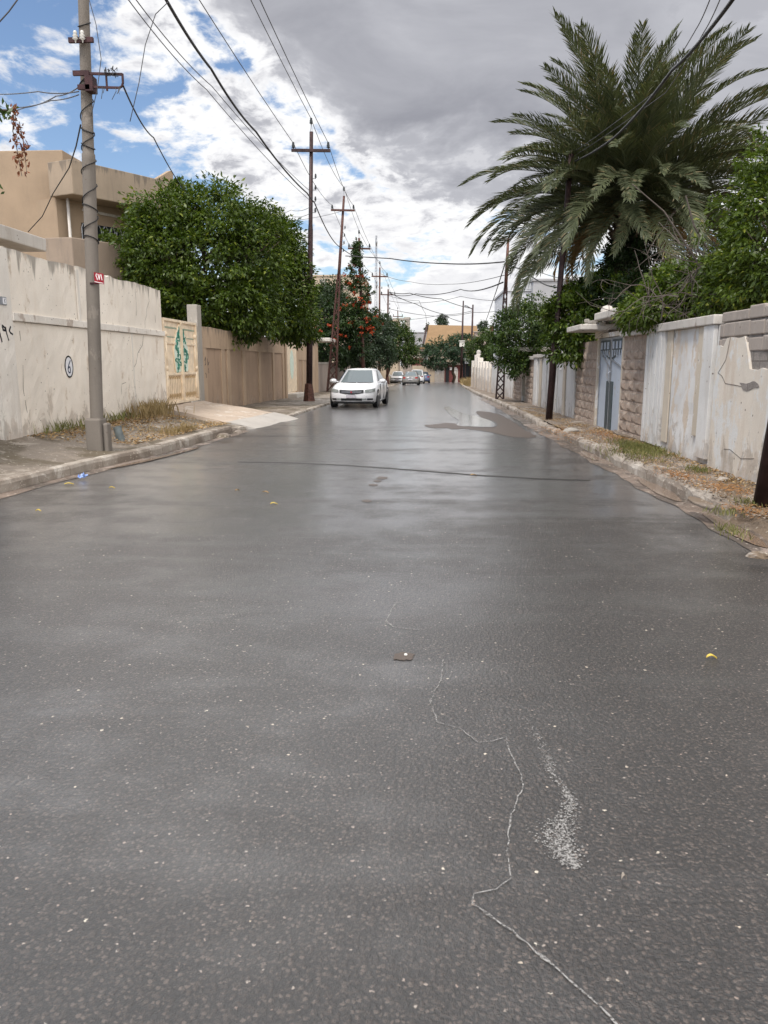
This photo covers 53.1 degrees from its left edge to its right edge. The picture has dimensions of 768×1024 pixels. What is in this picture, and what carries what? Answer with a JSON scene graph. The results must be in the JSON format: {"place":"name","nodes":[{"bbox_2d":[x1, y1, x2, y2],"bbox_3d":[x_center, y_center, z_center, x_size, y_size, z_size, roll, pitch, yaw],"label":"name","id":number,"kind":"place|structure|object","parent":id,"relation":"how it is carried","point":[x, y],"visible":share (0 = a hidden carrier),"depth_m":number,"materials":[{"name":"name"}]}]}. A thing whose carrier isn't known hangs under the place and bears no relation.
{"place":"outdoors","nodes":[
{"label":"outdoors","id":0,"kind":"place"},
{"bbox_2d":[0,392,330,477],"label":"pavement","id":1,"kind":"structure","parent":0,"point":[23,454],"depth_m":13.40,"materials":[{"name":"concrete"}]},
{"bbox_2d":[68,0,123,450],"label":"concrete pole","id":2,"kind":"object","parent":1,"relation":"on","point":[98,432],"visible":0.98,"depth_m":12.31,"materials":[{"name":"grey concrete"}]},
{"bbox_2d":[28,124,80,231],"bbox_3d":[-6.993,-6.828,16.263,0.280,0.350,9.898,-6,12,-28],"label":"power line","id":3,"kind":"object","parent":2,"relation":"attached to","point":[63,176],"visible":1,"depth_m":14.88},
{"bbox_2d":[90,272,103,283],"bbox_3d":[-4.643,-3.776,12.415,0.264,0.195,0.039,3,11,13],"label":"number sign","id":4,"kind":"object","parent":2,"relation":"attached to","point":[99,278],"visible":1,"depth_m":12.39,"materials":[{"name":"red metal"}]},
{"bbox_2d":[123,85,186,192],"bbox_3d":[-5.377,-8.636,18.804,0.139,1.448,14.795,-2,11,-10],"label":"power line","id":5,"kind":"object","parent":2,"relation":"attached to","point":[149,134],"visible":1,"depth_m":15.66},
{"bbox_2d":[33,408,172,433],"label":"weeds","id":6,"kind":"object","parent":1,"relation":"on","point":[57,429],"visible":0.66,"depth_m":15.02,"materials":[{"name":"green plant"}]},
{"bbox_2d":[113,425,124,440],"bbox_3d":[-4.911,-1.389,14.290,0.248,0.441,0.150,3,11,15],"label":"pipe stub","id":7,"kind":"object","parent":1,"relation":"on","point":[118,432],"visible":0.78,"depth_m":14.22,"materials":[{"name":"grey plastic"}]},
{"bbox_2d":[27,413,215,442],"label":"leaf litter","id":8,"kind":"object","parent":1,"relation":"on","point":[116,423],"visible":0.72,"depth_m":16.50,"materials":[{"name":"plant"}]},
{"bbox_2d":[123,396,194,418],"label":"weeds","id":9,"kind":"object","parent":1,"relation":"on","point":[152,410],"visible":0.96,"depth_m":18.58,"materials":[{"name":"plant"}]},
{"bbox_2d":[112,420,229,444],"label":"leaf litter","id":10,"kind":"object","parent":1,"relation":"on","point":[181,432],"visible":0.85,"depth_m":15.64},
{"bbox_2d":[148,420,198,434],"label":"weeds","id":11,"kind":"object","parent":1,"relation":"on","point":[181,426],"visible":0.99,"depth_m":16.16,"materials":[{"name":"plant"}]},
{"bbox_2d":[187,304,204,401],"bbox_3d":[-5.854,-4.691,23.950,0.320,3.420,0.440,1,11,3],"label":"gate post","id":12,"kind":"object","parent":1,"relation":"on","point":[193,313],"visible":0.5,"depth_m":23.73,"materials":[{"name":"concrete"}]},
{"bbox_2d":[161,317,199,404],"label":"double gate","id":13,"kind":"structure","parent":12,"relation":"attached to","point":[181,361],"depth_m":22.10,"materials":[{"name":"metal"}]},
{"bbox_2d":[168,400,297,428],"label":"driveway ramp","id":14,"kind":"structure","parent":1,"relation":"on","point":[247,418],"depth_m":21.36,"materials":[{"name":"concrete"}]},
{"bbox_2d":[291,118,329,400],"bbox_3d":[-3.033,-10.503,32.877,1.635,11.829,0.572,1,11,3],"label":"steel pole","id":15,"kind":"object","parent":1,"relation":"on","point":[308,393],"visible":0.95,"depth_m":32.59,"materials":[{"name":"metal"}]},
{"bbox_2d":[128,0,307,198],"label":"power line","id":16,"kind":"object","parent":15,"relation":"attached to","point":[207,90],"visible":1,"depth_m":17.82,"materials":[{"name":"rubber"}]},
{"bbox_2d":[136,0,310,191],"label":"power line","id":17,"kind":"object","parent":15,"relation":"attached to","point":[205,80],"visible":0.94,"depth_m":16.98,"materials":[{"name":"rubber"}]},
{"bbox_2d":[165,0,314,203],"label":"power line","id":18,"kind":"object","parent":15,"relation":"attached to","point":[204,60],"visible":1,"depth_m":17.21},
{"bbox_2d":[199,0,392,313],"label":"power line","id":19,"kind":"object","parent":15,"relation":"attached to","point":[269,108],"visible":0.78,"depth_m":24.91,"materials":[{"name":"rubber"}]},
{"bbox_2d":[251,0,392,297],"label":"power line","id":20,"kind":"object","parent":15,"relation":"attached to","point":[309,115],"visible":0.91,"depth_m":29.57,"materials":[{"name":"rubber"}]},
{"bbox_2d":[260,0,399,308],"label":"power line","id":21,"kind":"object","parent":15,"relation":"attached to","point":[311,109],"visible":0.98,"depth_m":25.19,"materials":[{"name":"rubber"}]},
{"bbox_2d":[0,382,767,1023],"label":"road","id":22,"kind":"structure","parent":0,"point":[252,770],"depth_m":3.44,"materials":[{"name":"asphalt"}]},
{"bbox_2d":[0,445,162,492],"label":"kerb","id":23,"kind":"structure","parent":22,"relation":"on","point":[18,481],"depth_m":11.59,"materials":[{"name":"concrete"}]},
{"bbox_2d":[0,430,247,498],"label":"gutter","id":24,"kind":"object","parent":22,"relation":"on","point":[28,488],"visible":0.88,"depth_m":11.91,"materials":[{"name":"concrete"}]},
{"bbox_2d":[108,447,198,468],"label":"puddle","id":25,"kind":"object","parent":24,"relation":"on","point":[150,459],"visible":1,"depth_m":13.46,"materials":[{"name":"grey liquid"}]},
{"bbox_2d":[287,383,399,416],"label":"kerb","id":26,"kind":"structure","parent":22,"relation":"on","point":[307,409],"depth_m":27.40,"materials":[{"name":"concrete"}]},
{"bbox_2d":[330,368,387,407],"bbox_3d":[-0.939,-5.010,30.916,2.220,1.522,4.579,1,11,7],"label":"sedan","id":27,"kind":"object","parent":22,"relation":"on","point":[361,386],"visible":0.99,"depth_m":29.52,"materials":[{"name":"white paint"}]},
{"bbox_2d":[389,371,403,382],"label":"sedan","id":28,"kind":"object","parent":22,"relation":"on","point":[396,376],"visible":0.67,"depth_m":95.45,"materials":[{"name":"white paint"}]},
{"bbox_2d":[393,652,414,660],"bbox_3d":[0.115,0.826,4.401,0.122,0.001,0.135,1,11,3],"label":"dry leaf","id":29,"kind":"object","parent":22,"relation":"on","point":[401,656],"visible":1,"depth_m":4.39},
{"bbox_2d":[402,371,421,384],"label":"sedan","id":30,"kind":"object","parent":22,"relation":"on","point":[410,377],"visible":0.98,"depth_m":82.83,"materials":[{"name":"beige paint"}]},
{"bbox_2d":[425,423,464,428],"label":"puddle","id":31,"kind":"object","parent":22,"relation":"on","point":[449,425],"visible":1,"depth_m":20.43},
{"bbox_2d":[444,406,494,426],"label":"puddle","id":32,"kind":"object","parent":22,"relation":"on","point":[464,419],"visible":1,"depth_m":22.96,"materials":[{"name":"grey"}]},
{"bbox_2d":[462,411,535,437],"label":"puddle","id":33,"kind":"object","parent":22,"relation":"on","point":[507,427],"visible":0.99,"depth_m":19.82,"materials":[{"name":"liquid"}]},
{"bbox_2d":[462,385,543,424],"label":"kerb","id":34,"kind":"structure","parent":22,"relation":"on","point":[533,419],"depth_m":27.65,"materials":[{"name":"concrete"}]},
{"bbox_2d":[481,399,767,552],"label":"gutter","id":35,"kind":"object","parent":22,"relation":"on","point":[688,507],"visible":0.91,"depth_m":10.82,"materials":[{"name":"concrete"}]},
{"bbox_2d":[637,478,681,501],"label":"puddle","id":36,"kind":"object","parent":35,"relation":"on","point":[660,490],"visible":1,"depth_m":10.07,"materials":[{"name":"brown liquid"}]},
{"bbox_2d":[702,513,767,547],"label":"puddle","id":37,"kind":"object","parent":35,"relation":"on","point":[755,540],"visible":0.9,"depth_m":7.57,"materials":[{"name":"brown liquid"}]},
{"bbox_2d":[746,550,767,558],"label":"rubble stone","id":38,"kind":"object","parent":22,"relation":"on","point":[761,554],"visible":1,"depth_m":6.23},
{"bbox_2d":[0,0,767,364],"label":"sky","id":39,"kind":"structure","parent":0,"point":[404,95],"materials":[{"name":"white"}]},
{"bbox_2d":[288,366,722,497],"bbox_3d":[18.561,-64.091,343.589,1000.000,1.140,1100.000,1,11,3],"label":"ground","id":40,"kind":"structure","parent":0,"point":[401,369],"depth_m":54.07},
{"bbox_2d":[0,246,22,440],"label":"gate pier","id":41,"kind":"structure","parent":40,"relation":"on","point":[10,420],"depth_m":12.82,"materials":[{"name":"paint"}]},
{"bbox_2d":[0,97,30,193],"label":"tree branch","id":42,"kind":"object","parent":40,"relation":"on","point":[8,110],"visible":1,"depth_m":10.48,"materials":[{"name":"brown plant"}]},
{"bbox_2d":[0,224,46,251],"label":"canopy","id":43,"kind":"object","parent":40,"relation":"on","point":[16,239],"visible":1,"depth_m":13.94,"materials":[{"name":"concrete"}]},
{"bbox_2d":[1,246,166,435],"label":"plaster wall","id":44,"kind":"structure","parent":40,"relation":"on","point":[49,307],"depth_m":15.29,"materials":[{"name":"white paint"}]},
{"bbox_2d":[0,150,190,405],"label":"house","id":45,"kind":"structure","parent":40,"relation":"on","point":[59,224],"depth_m":27.95,"materials":[{"name":"beige paint"}]},
{"bbox_2d":[81,223,125,241],"bbox_3d":[-10.349,-10.550,29.703,0.109,0.832,3.019,8,13,35],"label":"window","id":46,"kind":"structure","parent":45,"relation":"in","point":[82,224],"depth_m":29.28,"materials":[{"name":"black glass"}]},
{"bbox_2d":[153,426,231,452],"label":"kerb","id":47,"kind":"structure","parent":40,"relation":"on","point":[180,442],"depth_m":15.78,"materials":[{"name":"concrete"}]},
{"bbox_2d":[98,170,297,350],"bbox_3d":[-6.947,-8.306,28.881,7.596,8.710,6.655,1,11,3],"label":"citrus tree","id":48,"kind":"object","parent":40,"relation":"on","point":[246,284],"visible":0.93,"depth_m":27.21,"materials":[{"name":"green plant"}]},
{"bbox_2d":[202,326,284,405],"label":"panelled wall","id":49,"kind":"structure","parent":40,"relation":"on","point":[255,373],"depth_m":29.19,"materials":[{"name":"brown paint"}]},
{"bbox_2d":[244,206,328,350],"bbox_3d":[-4.317,-8.904,33.234,4.050,8.365,5.362,-9,14,-39],"label":"citrus tree","id":50,"kind":"object","parent":40,"relation":"on","point":[305,320],"visible":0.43,"depth_m":32.54,"materials":[{"name":"green plant"}]},
{"bbox_2d":[284,342,303,397],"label":"garden gate","id":51,"kind":"structure","parent":40,"relation":"on","point":[291,366],"depth_m":39.77,"materials":[{"name":"metal"}]},
{"bbox_2d":[298,344,306,391],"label":"panelled wall","id":52,"kind":"structure","parent":40,"relation":"on","point":[302,366],"depth_m":43.81,"materials":[{"name":"brown paint"}]},
{"bbox_2d":[305,338,334,392],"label":"gate pier","id":53,"kind":"structure","parent":40,"relation":"on","point":[315,381],"depth_m":49.11,"materials":[{"name":"brown paint"}]},
{"bbox_2d":[314,274,347,318],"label":"tree","id":54,"kind":"object","parent":40,"relation":"on","point":[342,285],"visible":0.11,"depth_m":69.39,"materials":[{"name":"green plant"}]},
{"bbox_2d":[318,362,351,391],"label":"garden wall","id":55,"kind":"structure","parent":40,"relation":"on","point":[322,372],"depth_m":53.84,"materials":[{"name":"grey paint"}]},
{"bbox_2d":[304,275,368,361],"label":"building","id":56,"kind":"structure","parent":40,"relation":"on","point":[318,277],"depth_m":81.29,"materials":[{"name":"beige paint"}]},
{"bbox_2d":[312,281,375,371],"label":"bushy tree","id":57,"kind":"object","parent":40,"relation":"on","point":[327,305],"visible":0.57,"depth_m":55.84,"materials":[{"name":"green plant"}]},
{"bbox_2d":[316,237,384,363],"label":"trumpet vine","id":58,"kind":"object","parent":40,"relation":"on","point":[367,323],"visible":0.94,"depth_m":54.94,"materials":[{"name":"green plant"}]},
{"bbox_2d":[377,320,400,382],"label":"building","id":59,"kind":"structure","parent":40,"relation":"on","point":[392,370],"depth_m":98.52,"materials":[{"name":"beige paint"}]},
{"bbox_2d":[383,317,422,371],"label":"round tree","id":60,"kind":"object","parent":40,"relation":"on","point":[409,349],"visible":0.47,"depth_m":87.41,"materials":[{"name":"green plant"}]},
{"bbox_2d":[412,364,443,381],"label":"garden wall","id":61,"kind":"structure","parent":40,"relation":"on","point":[437,376],"depth_m":112.97,"materials":[{"name":"beige paint"}]},
{"bbox_2d":[433,313,448,324],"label":"tree","id":62,"kind":"object","parent":40,"relation":"on","point":[440,320],"visible":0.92,"depth_m":145.06,"materials":[{"name":"green plant"}]},
{"bbox_2d":[417,333,476,382],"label":"dense tree","id":63,"kind":"object","parent":40,"relation":"on","point":[450,347],"visible":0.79,"depth_m":102.54,"materials":[{"name":"green plant"}]},
{"bbox_2d":[422,325,477,365],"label":"house","id":64,"kind":"structure","parent":40,"relation":"on","point":[434,331],"depth_m":124.07,"materials":[{"name":"beige paint"}]},
{"bbox_2d":[444,363,462,381],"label":"shed","id":65,"kind":"structure","parent":40,"relation":"on","point":[448,376],"depth_m":110.84,"materials":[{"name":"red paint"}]},
{"bbox_2d":[471,350,491,391],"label":"garden wall","id":66,"kind":"structure","parent":40,"relation":"on","point":[481,370],"depth_m":57.63,"materials":[{"name":"beige paint"}]},
{"bbox_2d":[490,362,513,398],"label":"painted wall","id":67,"kind":"structure","parent":40,"relation":"on","point":[509,387],"depth_m":42.38,"materials":[{"name":"paint"}]},
{"bbox_2d":[493,283,531,361],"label":"building","id":68,"kind":"structure","parent":40,"relation":"on","point":[498,299],"depth_m":59.84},
{"bbox_2d":[513,372,521,399],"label":"stone pier","id":69,"kind":"structure","parent":40,"relation":"on","point":[517,389],"depth_m":34.79,"materials":[{"name":"stone"}]},
{"bbox_2d":[482,290,560,380],"bbox_3d":[5.716,-6.632,31.246,3.536,4.600,3.057,1,11,3],"label":"round tree","id":70,"kind":"object","parent":40,"relation":"on","point":[515,361],"visible":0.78,"depth_m":30.66,"materials":[{"name":"green plant"}]},
{"bbox_2d":[509,347,548,400],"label":"gate","id":71,"kind":"structure","parent":40,"relation":"on","point":[523,392],"depth_m":33.25,"materials":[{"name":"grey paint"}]},
{"bbox_2d":[525,356,533,403],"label":"stone pier","id":72,"kind":"structure","parent":40,"relation":"on","point":[529,390],"depth_m":30.65,"materials":[{"name":"stone"}]},
{"bbox_2d":[536,421,563,436],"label":"kerb","id":73,"kind":"structure","parent":40,"relation":"on","point":[544,424],"depth_m":18.98,"materials":[{"name":"concrete"}]},
{"bbox_2d":[532,352,575,417],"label":"painted wall","id":74,"kind":"structure","parent":40,"relation":"on","point":[564,393],"depth_m":24.37,"materials":[{"name":"paint"}]},
{"bbox_2d":[530,278,583,351],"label":"building","id":75,"kind":"structure","parent":40,"relation":"on","point":[536,286],"depth_m":58.29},
{"bbox_2d":[531,266,633,370],"bbox_3d":[5.558,-4.520,21.134,3.023,4.328,2.607,1,11,3],"label":"overhanging tree","id":76,"kind":"object","parent":40,"relation":"on","point":[569,343],"visible":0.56,"depth_m":20.47,"materials":[{"name":"green plant"}]},
{"bbox_2d":[569,222,666,323],"bbox_3d":[6.407,-6.496,20.797,2.996,3.173,3.779,1,11,3],"label":"ivy","id":77,"kind":"object","parent":76,"relation":"attached to","point":[624,256],"visible":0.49,"depth_m":20.78,"materials":[{"name":"green plant"}]},
{"bbox_2d":[574,341,597,424],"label":"stone pier","id":78,"kind":"structure","parent":40,"relation":"on","point":[585,379],"depth_m":19.96,"materials":[{"name":"stone"}]},
{"bbox_2d":[593,330,624,430],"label":"double gate","id":79,"kind":"structure","parent":40,"relation":"on","point":[609,369],"depth_m":17.73,"materials":[{"name":"metal"}]},
{"bbox_2d":[567,305,623,338],"bbox_3d":[5.505,-4.360,17.550,1.920,0.701,3.950,1,11,3],"label":"canopy","id":80,"kind":"object","parent":79,"relation":"on","point":[595,326],"visible":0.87,"depth_m":17.79,"materials":[{"name":"concrete"}]},
{"bbox_2d":[457,5,767,323],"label":"date palm","id":81,"kind":"object","parent":40,"relation":"on","point":[640,153],"visible":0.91,"depth_m":19.79,"materials":[{"name":"green plant"}]},
{"bbox_2d":[618,327,646,440],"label":"stone pier","id":82,"kind":"structure","parent":40,"relation":"on","point":[632,386],"depth_m":15.50,"materials":[{"name":"stone"}]},
{"bbox_2d":[561,432,744,519],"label":"kerb","id":83,"kind":"structure","parent":40,"relation":"on","point":[677,488],"depth_m":10.75,"materials":[{"name":"concrete"}]},
{"bbox_2d":[611,253,713,336],"bbox_3d":[5.356,-2.989,14.664,2.040,3.738,2.923,1,11,3],"label":"garden shrub","id":84,"kind":"object","parent":40,"relation":"on","point":[663,274],"visible":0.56,"depth_m":13.80,"materials":[{"name":"green plant"}]},
{"bbox_2d":[640,314,722,464],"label":"painted wall","id":85,"kind":"structure","parent":40,"relation":"on","point":[679,374],"depth_m":12.59,"materials":[{"name":"white paint"}]},
{"bbox_2d":[579,184,716,354],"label":"bare branches","id":86,"kind":"object","parent":85,"relation":"on","point":[690,274],"visible":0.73,"depth_m":12.70,"materials":[{"name":"wood"}]},
{"bbox_2d":[669,122,767,316],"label":"leafy tree","id":87,"kind":"object","parent":40,"relation":"on","point":[742,238],"visible":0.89,"depth_m":11.49,"materials":[{"name":"green plant"}]},
{"bbox_2d":[707,303,767,484],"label":"ruined wall","id":88,"kind":"structure","parent":40,"relation":"on","point":[739,418],"depth_m":10.15,"materials":[{"name":"paint"}]},
{"bbox_2d":[482,393,767,517],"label":"pavement","id":89,"kind":"structure","parent":0,"point":[518,403],"depth_m":12.15,"materials":[{"name":"concrete"}]},
{"bbox_2d":[487,237,508,398],"bbox_3d":[4.946,-8.429,33.947,0.972,7.094,0.385,1,11,3],"label":"utility pole","id":90,"kind":"object","parent":89,"relation":"on","point":[505,290],"visible":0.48,"depth_m":33.81,"materials":[{"name":"brown metal"}]},
{"bbox_2d":[347,256,503,264],"bbox_3d":[1.444,-13.783,41.736,0.212,2.571,18.950,-5,12,-24],"label":"power line","id":91,"kind":"object","parent":90,"relation":"attached to","point":[432,262],"visible":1,"depth_m":39.19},
{"bbox_2d":[545,151,581,424],"bbox_3d":[4.802,-5.855,20.590,0.682,7.151,0.222,1,11,3],"label":"steel pole","id":92,"kind":"object","parent":89,"relation":"on","point":[551,392],"visible":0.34,"depth_m":20.63,"materials":[{"name":"metal"}]},
{"bbox_2d":[576,0,709,150],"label":"power line","id":93,"kind":"object","parent":92,"relation":"attached to","point":[652,93],"visible":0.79,"depth_m":12.65,"materials":[{"name":"rubber"}]},
{"bbox_2d":[573,0,719,156],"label":"power line","id":94,"kind":"object","parent":92,"relation":"attached to","point":[670,85],"visible":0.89,"depth_m":13.49,"materials":[{"name":"rubber"}]},
{"bbox_2d":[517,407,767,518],"bbox_3d":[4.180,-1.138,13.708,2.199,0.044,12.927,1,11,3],"label":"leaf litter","id":95,"kind":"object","parent":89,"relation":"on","point":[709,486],"visible":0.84,"depth_m":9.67,"materials":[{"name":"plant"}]},
{"bbox_2d":[593,427,755,490],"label":"leaf litter","id":96,"kind":"object","parent":89,"relation":"on","point":[744,482],"visible":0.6,"depth_m":11.22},
{"bbox_2d":[610,450,767,518],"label":"rubble","id":97,"kind":"object","parent":89,"relation":"on","point":[723,498],"visible":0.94,"depth_m":9.29,"materials":[{"name":"gravel"}]},
{"bbox_2d":[680,463,766,540],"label":"grass","id":98,"kind":"structure","parent":89,"relation":"on","point":[729,528],"depth_m":7.75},
{"bbox_2d":[688,496,714,509],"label":"concrete slab","id":99,"kind":"structure","parent":98,"relation":"on","point":[700,502],"depth_m":8.16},
{"bbox_2d":[752,421,767,507],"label":"steel pole","id":100,"kind":"object","parent":89,"relation":"on","point":[761,494],"depth_m":8.16,"materials":[{"name":"metal"}]},
{"bbox_2d":[584,435,685,468],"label":"grass","id":101,"kind":"structure","parent":0,"point":[644,448],"depth_m":13.13,"materials":[{"name":"plant"}]},
{"bbox_2d":[572,0,734,162],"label":"power line","id":102,"kind":"object","parent":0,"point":[709,30],"visible":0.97,"depth_m":11.76,"materials":[{"name":"rubber"}]},
{"bbox_2d":[728,505,767,539],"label":"pavement","id":103,"kind":"structure","parent":0,"point":[758,525],"depth_m":7.79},
{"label":"verge","id":104,"kind":"structure","parent":0,"visible":0},
{"bbox_2d":[459,301,464,377],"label":"steel pole","id":105,"kind":"object","parent":104,"relation":"on","point":[462,341],"visible":0.79,"depth_m":99.59,"materials":[{"name":"brown metal"}]},
{"bbox_2d":[462,326,493,366],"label":"dense tree","id":106,"kind":"object","parent":104,"relation":"on","point":[481,346],"visible":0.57,"depth_m":88.29,"materials":[{"name":"green plant"}]},
{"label":"pavement","id":107,"kind":"structure","parent":0,"visible":0},
{"bbox_2d":[326,187,354,391],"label":"lattice pole","id":108,"kind":"object","parent":107,"relation":"on","point":[338,292],"visible":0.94,"depth_m":49.84,"materials":[{"name":"red metal"}]},
{"bbox_2d":[348,230,370,367],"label":"steel pole","id":109,"kind":"object","parent":107,"relation":"on","point":[362,338],"visible":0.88,"depth_m":55.28,"materials":[{"name":"metal"}]},
{"bbox_2d":[334,310,400,370],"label":"olive tree","id":110,"kind":"object","parent":107,"relation":"on","point":[382,347],"visible":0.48,"depth_m":61.21,"materials":[{"name":"green plant"}]},
{"bbox_2d":[381,284,394,383],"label":"steel pole","id":111,"kind":"object","parent":107,"relation":"on","point":[387,370],"visible":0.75,"depth_m":86.25,"materials":[{"name":"metal"}]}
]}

